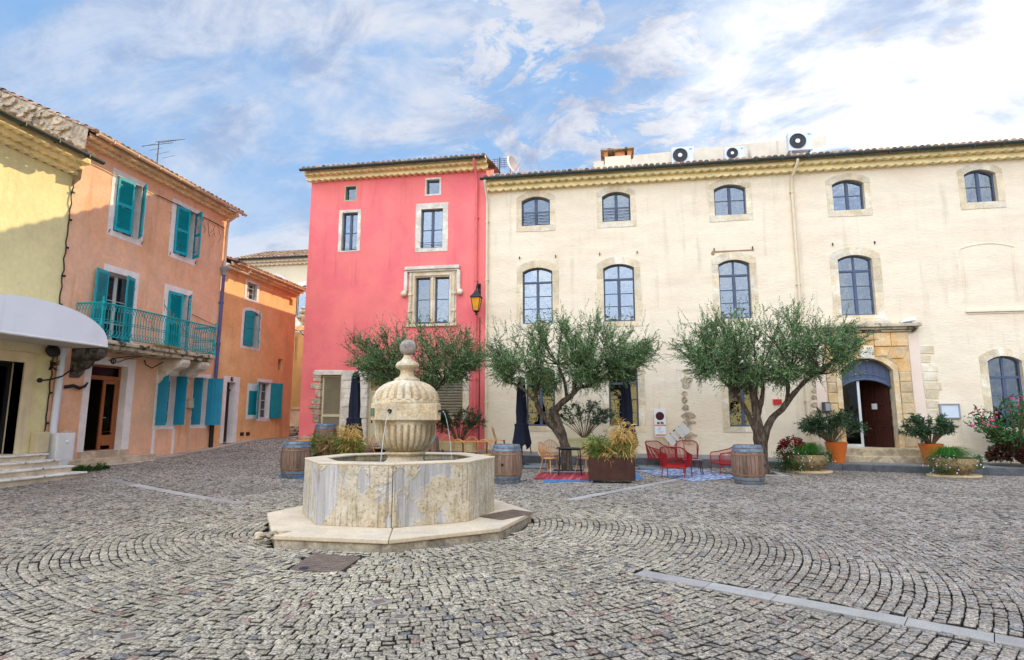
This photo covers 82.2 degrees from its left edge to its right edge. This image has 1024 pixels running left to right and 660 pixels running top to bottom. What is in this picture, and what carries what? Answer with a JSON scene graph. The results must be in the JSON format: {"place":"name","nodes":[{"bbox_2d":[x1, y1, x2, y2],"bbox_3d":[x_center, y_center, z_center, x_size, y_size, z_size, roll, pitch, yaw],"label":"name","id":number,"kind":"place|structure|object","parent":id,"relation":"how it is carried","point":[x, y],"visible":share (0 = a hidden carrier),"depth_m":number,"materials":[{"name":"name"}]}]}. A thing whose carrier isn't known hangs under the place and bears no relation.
{"place":"outdoors","nodes":[
{"label":"outdoors","id":0,"kind":"place"},
{"bbox_2d":[0,435,1023,659],"bbox_3d":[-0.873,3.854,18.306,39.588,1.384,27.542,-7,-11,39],"label":"cobbled square","id":1,"kind":"structure","parent":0,"point":[175,579],"depth_m":6.24,"materials":[{"name":"stone"}]},
{"bbox_2d":[0,453,87,487],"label":"entrance steps","id":2,"kind":"structure","parent":1,"relation":"on","point":[23,469],"depth_m":14.22,"materials":[{"name":"stone"}]},
{"bbox_2d":[0,107,105,454],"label":"yellow house","id":3,"kind":"structure","parent":1,"relation":"on","point":[35,202],"depth_m":15.16,"materials":[{"name":"paint"}]},
{"bbox_2d":[0,362,12,453],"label":"shop door","id":4,"kind":"structure","parent":3,"relation":"in","point":[5,367],"depth_m":14.86,"materials":[{"name":"black metal"}]},
{"bbox_2d":[29,432,49,452],"bbox_3d":[-12.270,2.917,15.235,0.240,0.540,0.320,-1,-9,9],"label":"beige meter box","id":5,"kind":"object","parent":3,"relation":"attached to","point":[39,442],"visible":1,"depth_m":15.12,"materials":[{"name":"paint"}]},
{"bbox_2d":[0,294,107,347],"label":"canopy","id":6,"kind":"object","parent":3,"relation":"attached to","point":[24,319],"visible":0.94,"depth_m":14.21,"materials":[{"name":"white fabric"}]},
{"bbox_2d":[45,345,60,356],"bbox_3d":[-12.070,0.545,15.439,0.246,0.354,0.360,-1,-9,9],"label":"spotlight","id":7,"kind":"object","parent":6,"relation":"attached to","point":[52,351],"visible":0.98,"depth_m":15.34,"materials":[{"name":"black metal"}]},
{"bbox_2d":[46,430,75,464],"bbox_3d":[-12.112,3.250,15.743,0.370,1.110,0.540,-1,-9,9],"label":"electric cabinet","id":8,"kind":"object","parent":1,"relation":"on","point":[61,444],"visible":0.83,"depth_m":15.64,"materials":[{"name":"white plastic"}]},
{"bbox_2d":[71,463,103,470],"bbox_3d":[-11.435,3.672,15.708,0.808,0.207,1.020,-1,-9,9],"label":"weed","id":9,"kind":"object","parent":1,"relation":"on","point":[82,467],"visible":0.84,"depth_m":15.67,"materials":[{"name":"green plant"}]},
{"bbox_2d":[0,87,246,467],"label":"orange house","id":10,"kind":"structure","parent":1,"relation":"on","point":[153,388],"depth_m":18.64,"materials":[{"name":"paint"}]},
{"bbox_2d":[49,348,66,442],"bbox_3d":[-12.244,1.778,15.806,0.199,2.601,0.204,-1,-9,9],"label":"white drainpipe","id":11,"kind":"object","parent":10,"relation":"attached to","point":[53,427],"visible":0.75,"depth_m":15.76,"materials":[{"name":"plastic"}]},
{"bbox_2d":[37,360,88,389],"bbox_3d":[-12.220,1.200,16.002,0.212,0.820,1.728,0,-8,3],"label":"sign bracket","id":12,"kind":"object","parent":10,"relation":"attached to","point":[39,380],"visible":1,"depth_m":15.97,"materials":[{"name":"black metal"}]},
{"bbox_2d":[91,263,139,342],"bbox_3d":[-12.082,-0.745,17.821,0.464,2.380,1.684,-1,-9,9],"label":"window","id":13,"kind":"structure","parent":10,"relation":"in","point":[132,278],"depth_m":18.02,"materials":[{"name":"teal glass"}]},
{"bbox_2d":[107,168,147,246],"bbox_3d":[-11.955,-3.829,18.397,0.676,2.110,1.368,-1,-9,9],"label":"window","id":14,"kind":"structure","parent":10,"relation":"in","point":[131,196],"depth_m":18.29,"materials":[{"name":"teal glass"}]},
{"bbox_2d":[152,370,187,429],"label":"window","id":15,"kind":"structure","parent":10,"relation":"in","point":[166,415],"depth_m":20.04,"materials":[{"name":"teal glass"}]},
{"bbox_2d":[160,283,192,351],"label":"window","id":16,"kind":"structure","parent":10,"relation":"in","point":[180,307],"depth_m":20.29,"materials":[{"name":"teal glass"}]},
{"bbox_2d":[168,198,202,265],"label":"window","id":17,"kind":"structure","parent":10,"relation":"in","point":[185,244],"depth_m":20.76,"materials":[{"name":"teal wood"}]},
{"bbox_2d":[189,374,223,427],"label":"window","id":18,"kind":"structure","parent":10,"relation":"in","point":[207,392],"depth_m":21.71,"materials":[{"name":"teal wood"}]},
{"bbox_2d":[114,630,141,642],"bbox_3d":[-2.903,2.332,4.434,0.170,0.042,0.170,6,-10,-35],"label":"drain cover","id":19,"kind":"object","parent":1,"relation":"on","point":[134,635],"visible":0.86,"depth_m":4.42,"materials":[{"name":"stone"}]},
{"bbox_2d":[101,435,298,464],"bbox_3d":[-10.933,4.508,22.707,0.602,0.625,13.592,-1,-9,9],"label":"gutter strip","id":20,"kind":"object","parent":1,"relation":"on","point":[193,451],"visible":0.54,"depth_m":20.85,"materials":[{"name":"concrete"}]},
{"bbox_2d":[104,252,305,445],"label":"terracotta house","id":21,"kind":"structure","parent":1,"relation":"on","point":[255,365],"depth_m":24.74,"materials":[{"name":"paint"}]},
{"bbox_2d":[223,377,232,441],"bbox_3d":[-11.244,3.128,23.096,0.347,2.540,0.540,-1,-9,9],"label":"door","id":22,"kind":"structure","parent":21,"relation":"in","point":[228,390],"depth_m":23.25,"materials":[{"name":"red wood"}]},
{"bbox_2d":[240,307,261,350],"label":"window","id":23,"kind":"structure","parent":21,"relation":"in","point":[252,317],"depth_m":24.48,"materials":[{"name":"teal wood"}]},
{"bbox_2d":[244,279,259,303],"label":"window","id":24,"kind":"structure","parent":21,"relation":"in","point":[254,292],"depth_m":24.85,"materials":[{"name":"white glass"}]},
{"bbox_2d":[255,378,282,420],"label":"window","id":25,"kind":"structure","parent":21,"relation":"in","point":[273,391],"depth_m":25.84,"materials":[{"name":"teal wood"}]},
{"bbox_2d":[235,249,307,325],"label":"pale building","id":26,"kind":"structure","parent":1,"relation":"on","point":[292,266],"depth_m":46.69,"materials":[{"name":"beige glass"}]},
{"bbox_2d":[280,441,311,477],"bbox_3d":[-5.861,3.501,15.916,0.800,0.952,0.800,7,-11,-38],"label":"wine barrel","id":27,"kind":"object","parent":1,"relation":"on","point":[294,455],"visible":0.85,"depth_m":15.60,"materials":[{"name":"wood"}]},
{"bbox_2d":[290,329,303,425],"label":"building","id":28,"kind":"structure","parent":1,"relation":"on","point":[296,379],"depth_m":31.28,"materials":[{"name":"paint"}]},
{"bbox_2d":[295,307,304,331],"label":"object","id":29,"kind":"object","parent":1,"relation":"on","point":[301,317],"visible":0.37,"depth_m":35.84,"materials":[{"name":"stone"}]},
{"bbox_2d":[307,432,338,456],"bbox_3d":[-5.508,3.575,17.337,1.194,1.122,1.126,-1,-8,4],"label":"plant","id":30,"kind":"object","parent":1,"relation":"on","point":[323,447],"visible":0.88,"depth_m":17.19,"materials":[{"name":"green plant"}]},
{"bbox_2d":[313,424,336,450],"bbox_3d":[-6.678,3.835,20.953,0.800,0.952,0.800,-1,-8,4],"label":"wine barrel","id":31,"kind":"object","parent":1,"relation":"on","point":[323,429],"visible":0.51,"depth_m":20.69,"materials":[{"name":"wood"}]},
{"bbox_2d":[290,553,360,571],"bbox_3d":[-2.135,2.667,6.718,0.702,0.045,0.766,-1,-9,9],"label":"manhole cover","id":32,"kind":"object","parent":1,"relation":"on","point":[316,562],"visible":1,"depth_m":6.64,"materials":[{"name":"metal"}]},
{"bbox_2d":[330,423,369,454],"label":"ornamental grass","id":33,"kind":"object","parent":1,"relation":"on","point":[352,442],"depth_m":17.16,"materials":[{"name":"plant"}]},
{"bbox_2d":[345,373,362,438],"bbox_3d":[-5.362,2.889,19.896,0.679,2.950,0.675,2,-9,-15],"label":"parasol","id":34,"kind":"object","parent":1,"relation":"on","point":[354,418],"visible":0.56,"depth_m":19.84,"materials":[{"name":"blue fabric"}]},
{"bbox_2d":[367,598,391,609],"bbox_3d":[-1.190,2.452,5.258,0.170,0.042,0.170,6,-10,-35],"label":"drain cover","id":35,"kind":"object","parent":1,"relation":"on","point":[380,601],"visible":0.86,"depth_m":5.24,"materials":[{"name":"stone"}]},
{"bbox_2d":[254,339,535,553],"bbox_3d":[-1.726,1.720,9.498,4.185,3.171,4.060,-1,-9,9],"label":"fountain","id":36,"kind":"object","parent":1,"relation":"on","point":[405,491],"visible":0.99,"depth_m":8.31,"materials":[{"name":"stone"}]},
{"bbox_2d":[298,153,500,448],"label":"pink house","id":37,"kind":"structure","parent":1,"relation":"on","point":[398,237],"depth_m":24.06,"materials":[{"name":"paint"}]},
{"bbox_2d":[338,209,360,251],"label":"window","id":38,"kind":"structure","parent":37,"relation":"in","point":[342,213],"depth_m":24.70,"materials":[{"name":"white stone"}]},
{"bbox_2d":[309,370,397,441],"bbox_3d":[-6.200,3.205,23.549,4.079,3.219,0.330,-1,-9,9],"label":"shuttered door","id":39,"kind":"structure","parent":37,"relation":"in","point":[334,395],"depth_m":23.73,"materials":[{"name":"beige paint"}]},
{"bbox_2d":[368,380,385,442],"bbox_3d":[-5.101,3.286,23.404,1.309,2.596,0.146,-1,-9,9],"label":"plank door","id":40,"kind":"structure","parent":37,"relation":"in","point":[371,423],"depth_m":23.47,"materials":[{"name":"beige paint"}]},
{"bbox_2d":[415,202,447,251],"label":"window","id":41,"kind":"structure","parent":37,"relation":"in","point":[441,206],"depth_m":24.09,"materials":[{"name":"white stone"}]},
{"bbox_2d":[401,264,462,326],"bbox_3d":[-3.205,-1.352,23.615,2.582,2.457,0.444,-1,-9,9],"label":"window","id":42,"kind":"structure","parent":37,"relation":"in","point":[416,273],"depth_m":23.61,"materials":[{"name":"beige stone"}]},
{"bbox_2d":[425,177,440,195],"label":"window","id":43,"kind":"structure","parent":37,"relation":"in","point":[437,179],"depth_m":24.33,"materials":[{"name":"beige stone"}]},
{"bbox_2d":[470,283,482,439],"bbox_3d":[-1.349,1.213,22.520,0.438,6.280,0.788,-1,-9,9],"label":"street lamp","id":44,"kind":"object","parent":37,"relation":"attached to","point":[476,298],"depth_m":22.59,"materials":[{"name":"black metal"}]},
{"bbox_2d":[336,306,492,396],"bbox_3d":[-3.358,1.832,19.958,5.889,5.488,3.780,-1,-9,9],"label":"olive tree","id":45,"kind":"object","parent":1,"relation":"on","point":[377,363],"visible":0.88,"depth_m":19.68,"materials":[{"name":"green plant"}]},
{"bbox_2d":[423,436,438,451],"bbox_3d":[-2.826,4.048,19.863,0.736,0.876,0.736,5,-10,-30],"label":"wine barrel","id":46,"kind":"object","parent":1,"relation":"on","point":[434,447],"visible":0.27,"depth_m":19.64,"materials":[{"name":"wood"}]},
{"bbox_2d":[439,441,475,452],"bbox_3d":[-2.126,4.393,21.531,1.540,0.630,0.520,-1,-9,9],"label":"planter box","id":47,"kind":"object","parent":1,"relation":"on","point":[470,446],"visible":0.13,"depth_m":21.30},
{"bbox_2d":[435,406,486,439],"bbox_3d":[-1.979,3.452,21.520,2.042,1.384,1.852,3,-9,-21],"label":"oleander","id":48,"kind":"object","parent":47,"relation":"in","point":[469,422],"visible":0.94,"depth_m":21.48,"materials":[{"name":"green plant"}]},
{"bbox_2d":[491,444,521,483],"bbox_3d":[-0.135,3.394,14.935,0.800,0.952,0.800,0,-8,-2],"label":"wine barrel","id":49,"kind":"object","parent":1,"relation":"on","point":[508,464],"visible":0.91,"depth_m":14.62,"materials":[{"name":"brown wood"}]},
{"bbox_2d":[522,463,547,467],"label":"ballast plates","id":50,"kind":"object","parent":1,"relation":"on","point":[534,465],"visible":0.47,"depth_m":18.97,"materials":[{"name":"concrete"}]},
{"bbox_2d":[512,377,531,465],"bbox_3d":[0.320,3.048,19.662,0.675,2.950,0.679,-1,-9,9],"label":"parasol","id":51,"kind":"object","parent":50,"relation":"on","point":[521,437],"visible":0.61,"depth_m":19.51,"materials":[{"name":"blue fabric"}]},
{"bbox_2d":[104,478,1023,651],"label":"paving band","id":52,"kind":"object","parent":1,"relation":"on","point":[978,636],"visible":0.81,"depth_m":5.23,"materials":[{"name":"stone"}]},
{"bbox_2d":[546,468,587,471],"bbox_3d":[1.738,4.379,18.122,1.240,0.112,1.240,-1,-9,9],"label":"tree pit","id":53,"kind":"object","parent":1,"relation":"on","point":[556,469],"visible":0.3,"depth_m":18.27,"materials":[{"name":"stone"}]},
{"bbox_2d":[478,292,669,470],"bbox_3d":[1.865,1.666,18.332,6.100,5.543,4.015,-1,-9,9],"label":"olive tree","id":54,"kind":"object","parent":53,"relation":"in","point":[582,359],"visible":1,"depth_m":18.00,"materials":[{"name":"green plant"}]},
{"bbox_2d":[543,473,642,482],"bbox_3d":[2.202,4.028,16.064,2.690,0.020,3.123,-1,-9,9],"label":"rug","id":55,"kind":"object","parent":1,"relation":"on","point":[638,476],"visible":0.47,"depth_m":15.19,"materials":[{"name":"fabric"}]},
{"bbox_2d":[534,472,588,479],"bbox_3d":[1.512,4.073,16.401,1.678,0.017,2.187,-1,-9,9],"label":"rug","id":56,"kind":"object","parent":55,"relation":"on","point":[564,475],"visible":0.82,"depth_m":16.14,"materials":[{"name":"red fabric"}]},
{"bbox_2d":[537,442,557,473],"bbox_3d":[1.039,3.734,17.127,0.594,0.916,0.628,-7,-11,38],"label":"spindle chair","id":57,"kind":"object","parent":56,"relation":"on","point":[540,453],"visible":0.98,"depth_m":17.17,"materials":[{"name":"wicker"}]},
{"bbox_2d":[556,447,581,475],"bbox_3d":[1.643,3.732,16.634,0.740,0.776,0.640,-1,-8,5],"label":"bistro table","id":58,"kind":"object","parent":56,"relation":"on","point":[569,448],"visible":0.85,"depth_m":16.40,"materials":[{"name":"black metal"}]},
{"bbox_2d":[588,457,635,482],"bbox_3d":[2.525,3.554,14.904,1.160,0.620,0.460,-1,-8,6],"label":"corten planter","id":59,"kind":"object","parent":1,"relation":"on","point":[618,469],"visible":0.99,"depth_m":14.68,"materials":[{"name":"metal"}]},
{"bbox_2d":[580,432,615,463],"bbox_3d":[2.204,3.070,15.044,1.041,0.985,0.913,-1,-9,9],"label":"potted plant","id":60,"kind":"object","parent":59,"relation":"in","point":[599,447],"visible":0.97,"depth_m":14.95,"materials":[{"name":"plant"}]},
{"bbox_2d":[601,417,640,464],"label":"ornamental grass","id":61,"kind":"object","parent":59,"relation":"in","point":[624,447],"depth_m":14.83,"materials":[{"name":"plant"}]},
{"bbox_2d":[635,465,665,468],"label":"ballast plates","id":62,"kind":"object","parent":1,"relation":"on","point":[648,467],"visible":0.44,"depth_m":18.40,"materials":[{"name":"concrete"}]},
{"bbox_2d":[620,377,638,465],"bbox_3d":[3.793,3.025,19.410,0.679,2.950,0.675,-6,-10,36],"label":"parasol","id":63,"kind":"object","parent":62,"relation":"on","point":[626,408],"visible":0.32,"depth_m":19.36,"materials":[{"name":"blue fabric"}]},
{"bbox_2d":[636,467,732,481],"bbox_3d":[5.250,4.153,16.986,2.463,0.026,3.519,3,-9,-18],"label":"rug","id":64,"kind":"object","parent":1,"relation":"on","point":[697,475],"visible":0.86,"depth_m":16.66,"materials":[{"name":"blue fabric"}]},
{"bbox_2d":[644,440,676,466],"bbox_3d":[4.770,4.007,18.895,0.771,0.849,0.811,5,-10,-28],"label":"lounge chair","id":65,"kind":"object","parent":64,"relation":"on","point":[652,455],"visible":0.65,"depth_m":18.89,"materials":[{"name":"red metal"}]},
{"bbox_2d":[659,446,691,478],"bbox_3d":[4.470,3.597,16.036,0.771,0.849,0.811,-5,-10,29],"label":"lounge chair","id":66,"kind":"object","parent":64,"relation":"on","point":[686,463],"visible":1,"depth_m":15.85,"materials":[{"name":"red metal"}]},
{"bbox_2d":[674,440,698,467],"bbox_3d":[5.690,4.035,19.086,0.771,0.849,0.811,-3,-9,17],"label":"lounge chair","id":67,"kind":"object","parent":64,"relation":"on","point":[688,448],"visible":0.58,"depth_m":19.40,"materials":[{"name":"red metal"}]},
{"bbox_2d":[710,447,731,474],"bbox_3d":[6.228,3.724,16.910,0.811,0.849,0.771,0,-8,-2],"label":"lounge chair","id":68,"kind":"object","parent":64,"relation":"on","point":[723,456],"visible":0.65,"depth_m":16.86,"materials":[{"name":"red metal"}]},
{"bbox_2d":[439,451,1023,475],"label":"kerb","id":69,"kind":"structure","parent":1,"relation":"on","point":[989,471],"depth_m":18.39,"materials":[{"name":"grey stone"}]},
{"bbox_2d":[731,444,765,484],"bbox_3d":[5.905,3.353,14.672,0.800,0.952,0.800,-4,-9,25],"label":"wine barrel","id":70,"kind":"object","parent":1,"relation":"on","point":[748,466],"visible":1,"depth_m":14.38,"materials":[{"name":"wood"}]},
{"bbox_2d":[480,138,1023,465],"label":"cream building","id":71,"kind":"structure","parent":1,"relation":"on","point":[887,240],"depth_m":21.50,"materials":[{"name":"beige paint"}]},
{"bbox_2d":[507,156,520,174],"bbox_3d":[0.064,-6.757,25.132,0.598,1.510,0.596,1,-8,-4],"label":"satellite dish","id":72,"kind":"object","parent":71,"relation":"on","point":[512,163],"visible":0.94,"depth_m":25.24,"materials":[{"name":"metal"}]},
{"bbox_2d":[516,191,554,231],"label":"window","id":73,"kind":"structure","parent":71,"relation":"in","point":[524,212],"depth_m":23.50,"materials":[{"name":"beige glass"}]},
{"bbox_2d":[516,260,558,328],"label":"window","id":74,"kind":"structure","parent":71,"relation":"in","point":[524,286],"depth_m":23.06,"materials":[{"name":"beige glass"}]},
{"bbox_2d":[520,360,561,430],"bbox_3d":[1.104,2.497,22.413,1.618,2.709,0.259,-1,-9,9],"label":"window","id":75,"kind":"structure","parent":71,"relation":"in","point":[532,427],"depth_m":22.32,"materials":[{"name":"beige stone"}]},
{"bbox_2d":[596,186,636,227],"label":"window","id":76,"kind":"structure","parent":71,"relation":"in","point":[627,192],"depth_m":22.92,"materials":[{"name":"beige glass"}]},
{"bbox_2d":[601,146,633,167],"bbox_3d":[4.593,-6.919,25.509,1.420,1.643,1.100,-1,-9,9],"label":"chimney","id":77,"kind":"object","parent":71,"relation":"on","point":[618,156],"visible":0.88,"depth_m":25.19,"materials":[{"name":"beige brick"}]},
{"bbox_2d":[597,256,641,326],"bbox_3d":[4.115,-1.459,22.544,1.662,2.734,0.369,-1,-9,9],"label":"window","id":78,"kind":"structure","parent":71,"relation":"in","point":[631,266],"depth_m":22.53,"materials":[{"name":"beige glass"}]},
{"bbox_2d":[602,366,645,431],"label":"window","id":79,"kind":"structure","parent":71,"relation":"in","point":[640,384],"depth_m":21.74,"materials":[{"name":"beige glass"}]},
{"bbox_2d":[671,146,693,163],"bbox_3d":[7.501,-7.047,25.751,0.925,1.966,0.384,-1,-9,9],"label":"air conditioner","id":80,"kind":"object","parent":71,"relation":"on","point":[680,154],"visible":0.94,"depth_m":25.69,"materials":[{"name":"grey plastic"}]},
{"bbox_2d":[594,136,826,202],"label":"roof parapet","id":81,"kind":"structure","parent":71,"relation":"on","point":[766,149],"depth_m":26.45,"materials":[{"name":"concrete"}]},
{"bbox_2d":[708,178,752,221],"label":"window","id":82,"kind":"structure","parent":71,"relation":"in","point":[714,195],"depth_m":22.28,"materials":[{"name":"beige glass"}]},
{"bbox_2d":[723,146,744,190],"bbox_3d":[9.715,-7.030,25.579,0.839,1.882,0.384,-1,-9,9],"label":"air conditioner","id":83,"kind":"object","parent":71,"relation":"on","point":[732,152],"visible":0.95,"depth_m":25.52,"materials":[{"name":"grey plastic"}]},
{"bbox_2d":[711,252,759,323],"bbox_3d":[8.265,-1.558,21.800,1.608,2.711,0.259,-1,-9,9],"label":"window","id":84,"kind":"structure","parent":71,"relation":"in","point":[746,259],"depth_m":21.76,"materials":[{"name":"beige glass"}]},
{"bbox_2d":[720,359,766,431],"bbox_3d":[8.327,2.320,21.218,1.529,2.709,0.259,-1,-9,9],"label":"window","id":85,"kind":"structure","parent":71,"relation":"in","point":[726,412],"depth_m":21.09,"materials":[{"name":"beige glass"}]},
{"bbox_2d":[786,131,812,154],"bbox_3d":[12.195,-7.289,24.788,0.967,2.164,0.384,-1,-9,9],"label":"air conditioner","id":86,"kind":"object","parent":71,"relation":"on","point":[799,142],"visible":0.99,"depth_m":24.74,"materials":[{"name":"grey plastic"}]},
{"bbox_2d":[810,143,852,153],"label":"skylight dome","id":87,"kind":"structure","parent":71,"relation":"on","point":[833,147],"depth_m":23.67,"materials":[{"name":"plastic"}]},
{"bbox_2d":[825,173,872,216],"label":"window","id":88,"kind":"structure","parent":71,"relation":"in","point":[863,182],"depth_m":21.53,"materials":[{"name":"beige stone"}]},
{"bbox_2d":[829,247,884,318],"bbox_3d":[12.364,-1.653,21.121,1.695,2.701,0.259,-1,-9,9],"label":"window","id":89,"kind":"structure","parent":71,"relation":"in","point":[872,256],"depth_m":21.06,"materials":[{"name":"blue stone"}]},
{"bbox_2d":[811,317,928,465],"bbox_3d":[12.588,2.214,21.311,3.474,5.054,3.420,-1,-9,9],"label":"doorway","id":90,"kind":"structure","parent":71,"relation":"in","point":[888,373],"depth_m":20.49,"materials":[{"name":"stone"}]},
{"bbox_2d":[938,404,960,418],"bbox_3d":[14.846,2.749,19.897,0.622,0.502,0.080,-1,-9,9],"label":"notice board","id":91,"kind":"object","parent":71,"relation":"attached to","point":[952,411],"visible":0.84,"depth_m":19.88,"materials":[{"name":"grey metal"}]},
{"bbox_2d":[957,163,1006,209],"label":"window","id":92,"kind":"structure","parent":71,"relation":"in","point":[985,170],"depth_m":20.88,"materials":[{"name":"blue stone"}]},
{"bbox_2d":[978,348,1023,432],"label":"window","id":93,"kind":"structure","parent":71,"relation":"in","point":[1016,356],"depth_m":19.87,"materials":[{"name":"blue stone"}]},
{"bbox_2d":[767,471,787,475],"bbox_3d":[7.262,4.250,17.207,1.240,0.112,1.240,-1,-9,9],"label":"tree pit","id":94,"kind":"object","parent":1,"relation":"on","point":[773,473],"visible":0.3,"depth_m":17.05,"materials":[{"name":"stone"}]},
{"bbox_2d":[662,294,879,474],"bbox_3d":[7.618,1.566,17.498,6.368,5.516,4.307,-1,-9,9],"label":"olive tree","id":95,"kind":"object","parent":94,"relation":"in","point":[842,344],"visible":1,"depth_m":17.22,"materials":[{"name":"green plant"}]},
{"bbox_2d":[771,435,840,473],"bbox_3d":[8.905,3.749,17.672,1.970,1.199,1.886,7,-11,-39],"label":"stone bowl","id":96,"kind":"object","parent":1,"relation":"on","point":[808,458],"visible":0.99,"depth_m":17.33,"materials":[{"name":"stone"}]},
{"bbox_2d":[916,445,989,477],"bbox_3d":[12.818,3.816,17.153,1.939,0.917,1.994,-1,-9,9],"label":"stone bowl","id":97,"kind":"object","parent":1,"relation":"on","point":[949,462],"visible":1,"depth_m":16.74,"materials":[{"name":"stone"}]},
{"bbox_2d":[0,0,1023,315],"label":"sky","id":98,"kind":"structure","parent":0,"point":[257,92],"materials":[{"name":"blue"}]},
{"bbox_2d":[367,443,1023,467],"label":"pavement","id":99,"kind":"structure","parent":0,"point":[1012,465],"depth_m":19.34,"materials":[{"name":"grey stone"}]},
{"bbox_2d":[567,437,600,455],"bbox_3d":[2.457,4.107,20.695,1.390,0.630,0.520,-1,-9,9],"label":"planter box","id":100,"kind":"object","parent":99,"relation":"on","point":[575,441],"visible":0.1,"depth_m":20.49,"materials":[{"name":"stone"}]},
{"bbox_2d":[549,398,616,437],"bbox_3d":[2.489,3.057,20.762,2.485,1.545,1.625,-1,-9,9],"label":"oleander","id":101,"kind":"object","parent":100,"relation":"in","point":[596,417],"visible":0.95,"depth_m":20.59,"materials":[{"name":"green plant"}]},
{"bbox_2d":[654,402,665,446],"bbox_3d":[5.357,3.549,21.193,0.400,1.850,0.073,-1,-9,9],"label":"parking sign","id":102,"kind":"object","parent":99,"relation":"on","point":[660,421],"visible":1,"depth_m":21.20,"materials":[{"name":"white metal"}]},
{"bbox_2d":[664,422,690,452],"bbox_3d":[5.931,3.885,21.046,0.933,1.158,0.187,-1,-9,9],"label":"folding board","id":103,"kind":"object","parent":99,"relation":"on","point":[682,426],"visible":0.84,"depth_m":20.98,"materials":[{"name":"wood"}]},
{"bbox_2d":[824,442,847,462],"bbox_3d":[10.592,3.990,19.142,0.700,0.660,0.700,-1,-9,9],"label":"flower pot","id":104,"kind":"object","parent":99,"relation":"on","point":[840,448],"visible":0.86,"depth_m":18.90,"materials":[{"name":"orange ceramic"}]},
{"bbox_2d":[794,407,870,441],"bbox_3d":[10.449,3.116,19.259,2.274,1.245,1.746,-1,-9,9],"label":"oleander","id":105,"kind":"object","parent":104,"relation":"in","point":[815,424],"visible":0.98,"depth_m":19.06,"materials":[{"name":"green plant"}]},
{"bbox_2d":[918,443,943,464],"bbox_3d":[13.367,3.952,18.678,0.700,0.660,0.700,-1,-9,9],"label":"flower pot","id":106,"kind":"object","parent":99,"relation":"on","point":[923,448],"visible":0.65,"depth_m":18.57,"materials":[{"name":"orange ceramic"}]},
{"bbox_2d":[897,412,957,443],"bbox_3d":[13.314,3.161,18.828,1.919,1.089,1.411,-1,-9,9],"label":"oleander","id":107,"kind":"object","parent":106,"relation":"in","point":[941,427],"visible":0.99,"depth_m":18.58,"materials":[{"name":"green plant"}]},
{"bbox_2d":[963,392,1023,464],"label":"hibiscus bush","id":108,"kind":"object","parent":99,"relation":"on","point":[1012,444],"visible":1,"depth_m":18.48,"materials":[{"name":"green plant"}]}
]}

